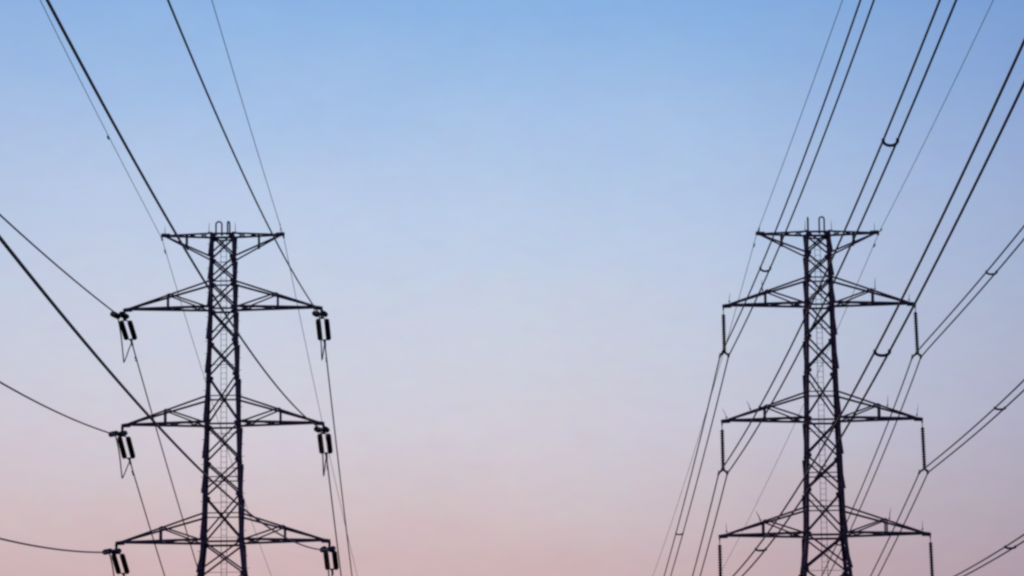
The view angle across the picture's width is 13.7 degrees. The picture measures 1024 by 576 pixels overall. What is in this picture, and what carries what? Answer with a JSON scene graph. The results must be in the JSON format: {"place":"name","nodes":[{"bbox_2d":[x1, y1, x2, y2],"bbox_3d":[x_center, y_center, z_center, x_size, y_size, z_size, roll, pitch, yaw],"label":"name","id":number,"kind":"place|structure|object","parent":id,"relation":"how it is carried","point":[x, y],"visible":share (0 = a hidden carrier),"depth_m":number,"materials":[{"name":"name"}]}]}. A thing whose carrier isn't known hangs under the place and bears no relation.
{"place":"outdoors","nodes":[
{"label":"outdoors","id":0,"kind":"place"},
{"bbox_2d":[0,0,1023,575],"label":"sky","id":1,"kind":"structure","parent":0,"point":[523,231],"materials":[{"name":"blue"}]},
{"bbox_3d":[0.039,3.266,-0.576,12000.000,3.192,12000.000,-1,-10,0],"label":"ground","id":2,"kind":"structure","parent":0,"visible":0},
{"bbox_2d":[115,221,330,575],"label":"pylon","id":3,"kind":"object","parent":2,"relation":"on","point":[208,429],"visible":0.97,"depth_m":287.98,"materials":[{"name":"metal"}]},
{"bbox_2d":[102,548,121,554],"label":"tension insulator","id":4,"kind":"object","parent":3,"relation":"attached to","point":[114,551],"visible":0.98,"depth_m":280.91,"materials":[{"name":"brown ceramic"}]},
{"bbox_2d":[0,538,106,552],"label":"conductor","id":5,"kind":"object","parent":4,"relation":"attached to","point":[49,547],"visible":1,"depth_m":241.93,"materials":[{"name":"metal"}]},
{"bbox_2d":[108,430,127,436],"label":"tension insulator","id":6,"kind":"object","parent":3,"relation":"attached to","point":[121,433],"visible":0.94,"depth_m":282.27,"materials":[{"name":"brown ceramic"}]},
{"bbox_2d":[0,381,112,434],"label":"conductor","id":7,"kind":"object","parent":6,"relation":"attached to","point":[2,383],"visible":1,"depth_m":239.81,"materials":[{"name":"metal"}]},
{"bbox_2d":[110,311,128,318],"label":"tension insulator","id":8,"kind":"object","parent":3,"relation":"attached to","point":[121,314],"visible":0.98,"depth_m":283.66,"materials":[{"name":"brown ceramic"}]},
{"bbox_2d":[0,214,114,312],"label":"conductor","id":9,"kind":"object","parent":8,"relation":"attached to","point":[31,243],"visible":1,"depth_m":241.31,"materials":[{"name":"metal"}]},
{"bbox_2d":[111,553,129,575],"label":"tension insulator","id":10,"kind":"object","parent":3,"relation":"attached to","point":[123,562],"visible":0.98,"depth_m":289.23,"materials":[{"name":"brown ceramic"}]},
{"bbox_2d":[117,436,134,464],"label":"tension insulator","id":11,"kind":"object","parent":3,"relation":"attached to","point":[122,447],"visible":0.98,"depth_m":290.62,"materials":[{"name":"brown ceramic"}]},
{"bbox_2d":[115,436,129,478],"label":"jumper cable","id":12,"kind":"object","parent":11,"relation":"hanging from","point":[120,460],"visible":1,"depth_m":286.09,"materials":[{"name":"metal"}]},
{"bbox_2d":[131,465,164,575],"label":"conductor","id":13,"kind":"object","parent":11,"relation":"attached to","point":[132,471],"visible":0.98,"depth_m":307.63,"materials":[{"name":"metal"}]},
{"bbox_2d":[119,319,136,346],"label":"tension insulator","id":14,"kind":"object","parent":3,"relation":"attached to","point":[131,329],"visible":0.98,"depth_m":292.01,"materials":[{"name":"brown ceramic"}]},
{"bbox_2d":[117,316,131,362],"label":"jumper cable","id":15,"kind":"object","parent":14,"relation":"hanging from","point":[122,343],"visible":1,"depth_m":287.46,"materials":[{"name":"metal"}]},
{"bbox_2d":[133,346,196,565],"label":"conductor","id":16,"kind":"object","parent":14,"relation":"attached to","point":[135,357],"visible":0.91,"depth_m":322.74,"materials":[{"name":"metal"}]},
{"bbox_2d":[40,0,270,573],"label":"earth wire","id":17,"kind":"object","parent":3,"relation":"attached to","point":[108,137],"visible":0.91,"depth_m":269.64,"materials":[{"name":"metal"}]},
{"bbox_2d":[212,1,356,572],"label":"earth wire","id":18,"kind":"object","parent":3,"relation":"attached to","point":[284,241],"visible":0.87,"depth_m":282.88,"materials":[{"name":"metal"}]},
{"bbox_2d":[312,311,327,316],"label":"tension insulator","id":19,"kind":"object","parent":3,"relation":"attached to","point":[317,314],"visible":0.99,"depth_m":284.03,"materials":[{"name":"brown ceramic"}]},
{"bbox_2d":[167,0,317,311],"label":"conductor","id":20,"kind":"object","parent":19,"relation":"attached to","point":[191,56],"visible":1,"depth_m":178.99,"materials":[{"name":"metal"}]},
{"bbox_2d":[314,426,329,432],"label":"tension insulator","id":21,"kind":"object","parent":3,"relation":"attached to","point":[326,429],"visible":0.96,"depth_m":282.68,"materials":[{"name":"brown ceramic"}]},
{"bbox_2d":[46,0,319,428],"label":"conductor","id":22,"kind":"object","parent":21,"relation":"attached to","point":[123,140],"visible":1,"depth_m":130.49,"materials":[{"name":"metal"}]},
{"bbox_2d":[316,317,330,346],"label":"tension insulator","id":23,"kind":"object","parent":3,"relation":"attached to","point":[327,329],"visible":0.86,"depth_m":292.00,"materials":[{"name":"brown ceramic"}]},
{"bbox_2d":[319,315,324,359],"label":"jumper cable","id":24,"kind":"object","parent":23,"relation":"hanging from","point":[321,340],"visible":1,"depth_m":287.36,"materials":[{"name":"metal"}]},
{"bbox_2d":[325,347,351,575],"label":"conductor","id":25,"kind":"object","parent":23,"relation":"attached to","point":[337,456],"visible":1,"depth_m":324.00,"materials":[{"name":"metal"}]},
{"bbox_2d":[317,432,332,459],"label":"tension insulator","id":26,"kind":"object","parent":3,"relation":"attached to","point":[329,444],"visible":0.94,"depth_m":290.62,"materials":[{"name":"brown ceramic"}]},
{"bbox_2d":[320,430,326,475],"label":"jumper cable","id":27,"kind":"object","parent":26,"relation":"hanging from","point":[324,466],"visible":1,"depth_m":286.23,"materials":[{"name":"metal"}]},
{"bbox_2d":[326,460,341,575],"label":"conductor","id":28,"kind":"object","parent":26,"relation":"attached to","point":[333,516],"visible":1,"depth_m":310.21,"materials":[{"name":"metal"}]},
{"bbox_2d":[320,546,335,552],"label":"tension insulator","id":29,"kind":"object","parent":3,"relation":"attached to","point":[331,549],"visible":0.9,"depth_m":281.29,"materials":[{"name":"brown ceramic"}]},
{"bbox_2d":[0,235,325,550],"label":"conductor","id":30,"kind":"object","parent":29,"relation":"attached to","point":[40,288],"visible":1,"depth_m":119.32,"materials":[{"name":"metal"}]},
{"bbox_2d":[323,551,338,575],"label":"tension insulator","id":31,"kind":"object","parent":3,"relation":"attached to","point":[335,561],"visible":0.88,"depth_m":289.25,"materials":[{"name":"brown ceramic"}]},
{"bbox_2d":[326,551,332,575],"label":"jumper cable","id":32,"kind":"object","parent":31,"relation":"hanging from","point":[328,564],"visible":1,"depth_m":283.41,"materials":[{"name":"metal"}]},
{"bbox_2d":[718,216,930,575],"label":"pylon","id":33,"kind":"object","parent":2,"relation":"on","point":[842,535],"visible":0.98,"depth_m":287.84,"materials":[{"name":"metal"}]},
{"bbox_2d":[717,538,722,575],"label":"suspension insulator","id":34,"kind":"object","parent":33,"relation":"hanging from","point":[720,570],"visible":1,"depth_m":286.06,"materials":[{"name":"brown ceramic"}]},
{"bbox_2d":[733,39,1023,575],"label":"twin conductor","id":35,"kind":"object","parent":34,"relation":"hanging from","point":[887,354],"visible":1,"depth_m":157.71,"materials":[{"name":"metal"}]},
{"bbox_2d":[717,423,728,475],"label":"suspension insulator","id":36,"kind":"object","parent":33,"relation":"hanging from","point":[722,443],"visible":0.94,"depth_m":287.36,"materials":[{"name":"brown ceramic"}]},
{"bbox_2d":[692,0,956,575],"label":"twin conductor","id":37,"kind":"object","parent":36,"relation":"hanging from","point":[883,142],"visible":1,"depth_m":190.08,"materials":[{"name":"metal"}]},
{"bbox_2d":[719,308,729,357],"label":"suspension insulator","id":38,"kind":"object","parent":33,"relation":"hanging from","point":[723,318],"visible":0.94,"depth_m":288.71,"materials":[{"name":"brown ceramic"}]},
{"bbox_2d":[664,0,874,575],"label":"twin conductor","id":39,"kind":"object","parent":38,"relation":"attached to","point":[831,82],"visible":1,"depth_m":237.35,"materials":[{"name":"metal"}]},
{"bbox_2d":[653,0,842,573],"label":"earth wire","id":40,"kind":"object","parent":33,"relation":"attached to","point":[755,238],"visible":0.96,"depth_m":283.45,"materials":[{"name":"metal"}]},
{"bbox_2d":[723,0,993,567],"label":"earth wire","id":41,"kind":"object","parent":33,"relation":"attached to","point":[877,236],"visible":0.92,"depth_m":283.28,"materials":[{"name":"metal"}]},
{"bbox_2d":[911,305,921,358],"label":"suspension insulator","id":42,"kind":"object","parent":33,"relation":"hanging from","point":[915,316],"visible":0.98,"depth_m":288.71,"materials":[{"name":"brown ceramic"}]},
{"bbox_2d":[821,225,1023,575],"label":"twin conductor","id":43,"kind":"object","parent":42,"relation":"hanging from","point":[996,271],"visible":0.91,"depth_m":283.46,"materials":[{"name":"metal"}]},
{"bbox_2d":[918,420,928,474],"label":"suspension insulator","id":44,"kind":"object","parent":33,"relation":"hanging from","point":[923,446],"visible":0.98,"depth_m":287.35,"materials":[{"name":"brown ceramic"}]},
{"bbox_2d":[870,379,1023,575],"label":"twin conductor","id":45,"kind":"object","parent":44,"relation":"hanging from","point":[1007,405],"visible":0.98,"depth_m":272.62,"materials":[{"name":"metal"}]},
{"bbox_2d":[929,535,933,575],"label":"suspension insulator","id":46,"kind":"object","parent":33,"relation":"hanging from","point":[931,557],"visible":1,"depth_m":286.05,"materials":[{"name":"brown ceramic"}]},
{"bbox_2d":[954,534,1023,575],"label":"twin conductor","id":47,"kind":"object","parent":46,"relation":"attached to","point":[1009,548],"visible":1,"depth_m":250.67,"materials":[{"name":"metal"}]}
]}

